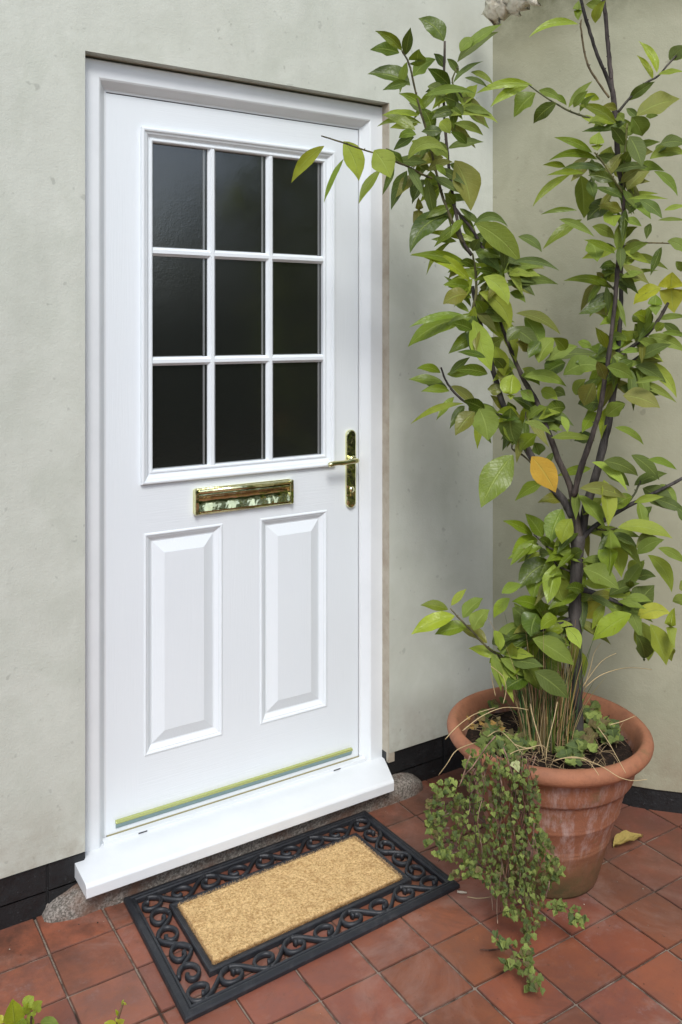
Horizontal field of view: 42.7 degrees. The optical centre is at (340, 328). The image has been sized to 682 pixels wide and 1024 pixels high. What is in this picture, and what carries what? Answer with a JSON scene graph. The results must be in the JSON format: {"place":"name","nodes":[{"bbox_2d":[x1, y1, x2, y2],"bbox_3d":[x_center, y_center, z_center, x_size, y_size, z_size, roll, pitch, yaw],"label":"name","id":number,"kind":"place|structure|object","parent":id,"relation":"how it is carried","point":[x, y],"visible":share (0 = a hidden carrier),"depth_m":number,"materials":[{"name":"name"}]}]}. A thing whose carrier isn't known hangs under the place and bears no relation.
{"place":"outdoors","nodes":[
{"label":"outdoors","id":0,"kind":"place"},
{"bbox_2d":[0,768,681,1023],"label":"tiled path","id":1,"kind":"structure","parent":0,"point":[88,952],"depth_m":2.00,"materials":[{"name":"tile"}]},
{"bbox_2d":[0,995,58,1023],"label":"seedling","id":2,"kind":"object","parent":1,"relation":"on","point":[16,1013],"visible":1,"depth_m":1.62,"materials":[{"name":"green plant"}]},
{"bbox_2d":[104,1000,126,1023],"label":"seedling","id":3,"kind":"object","parent":1,"relation":"on","point":[119,1020],"visible":1,"depth_m":1.62,"materials":[{"name":"green plant"}]},
{"bbox_2d":[42,773,422,922],"bbox_3d":[-0.253,1.417,2.471,1.167,0.074,0.142,0,0,-33],"label":"doorstep","id":4,"kind":"object","parent":1,"relation":"on","point":[72,902],"visible":0.37,"depth_m":2.33,"materials":[{"name":"concrete"}]},
{"bbox_2d":[123,811,459,1023],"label":"doormat","id":5,"kind":"object","parent":1,"relation":"on","point":[234,922],"visible":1,"depth_m":2.17,"materials":[{"name":"black rubber"}]},
{"bbox_2d":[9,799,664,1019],"bbox_3d":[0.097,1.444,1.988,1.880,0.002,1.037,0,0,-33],"label":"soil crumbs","id":6,"kind":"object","parent":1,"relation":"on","point":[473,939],"visible":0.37,"depth_m":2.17,"materials":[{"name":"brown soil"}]},
{"bbox_2d":[480,946,512,950],"bbox_3d":[0.362,1.438,2.023,0.079,0.003,0.008,0,0,-8],"label":"twig","id":7,"kind":"object","parent":1,"relation":"on","point":[492,949],"visible":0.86,"depth_m":2.02,"materials":[{"name":"brown plant"}]},
{"bbox_2d":[447,686,653,898],"bbox_3d":[0.553,1.251,2.335,0.537,0.390,0.536,0,0,-33],"label":"terracotta pot","id":8,"kind":"object","parent":1,"relation":"on","point":[579,809],"visible":0.52,"depth_m":2.19,"materials":[{"name":"ceramic"}]},
{"bbox_2d":[291,0,681,730],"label":"potted laurel","id":9,"kind":"object","parent":8,"relation":"in","point":[607,364],"visible":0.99,"depth_m":2.28,"materials":[{"name":"green plant"}]},
{"bbox_2d":[423,696,588,995],"bbox_3d":[0.448,1.184,2.191,0.412,0.493,0.601,0,0,35],"label":"trailing ivy","id":10,"kind":"object","parent":8,"relation":"in","point":[498,741],"visible":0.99,"depth_m":2.03,"materials":[{"name":"green plant"}]},
{"bbox_2d":[439,611,651,780],"bbox_3d":[0.533,0.922,2.218,0.474,0.357,0.637,0,0,21],"label":"grass clump","id":11,"kind":"object","parent":8,"relation":"in","point":[552,722],"visible":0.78,"depth_m":2.26,"materials":[{"name":"plant"}]},
{"bbox_2d":[554,699,623,766],"bbox_3d":[0.659,1.075,2.298,0.162,0.055,0.389,0,0,22],"label":"ivy","id":12,"kind":"object","parent":8,"relation":"in","point":[581,742],"visible":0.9,"depth_m":2.29,"materials":[{"name":"green plant"}]},
{"bbox_2d":[493,0,681,813],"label":"side wall","id":13,"kind":"structure","parent":1,"relation":"on","point":[526,148],"depth_m":2.70,"materials":[{"name":"beige paint"}]},
{"bbox_2d":[481,0,540,24],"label":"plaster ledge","id":14,"kind":"object","parent":13,"relation":"attached to","point":[495,12],"visible":0.99,"depth_m":2.65,"materials":[{"name":"white paint"}]},
{"bbox_2d":[613,830,642,846],"bbox_3d":[0.806,1.430,2.447,0.107,0.027,0.055,0,0,-33],"label":"fallen leaf","id":15,"kind":"object","parent":1,"relation":"on","point":[623,837],"visible":1,"depth_m":2.45,"materials":[{"name":"yellow plant"}]},
{"label":"ground","id":16,"kind":"structure","parent":0,"visible":0},
{"bbox_2d":[0,0,492,929],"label":"house wall","id":17,"kind":"structure","parent":16,"relation":"on","point":[436,530],"depth_m":2.25,"materials":[{"name":"paint"}]},
{"bbox_2d":[75,58,393,898],"bbox_3d":[-0.271,0.342,2.469,0.970,2.076,0.238,0,0,-33],"label":"door frame","id":18,"kind":"structure","parent":17,"relation":"attached to","point":[233,486],"depth_m":2.47,"materials":[{"name":"white plastic"}]},
{"bbox_2d":[106,93,357,835],"bbox_3d":[-0.292,0.356,2.519,0.796,1.951,0.041,0,0,-33],"label":"door leaf","id":19,"kind":"structure","parent":18,"relation":"in","point":[232,636],"depth_m":2.47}
]}

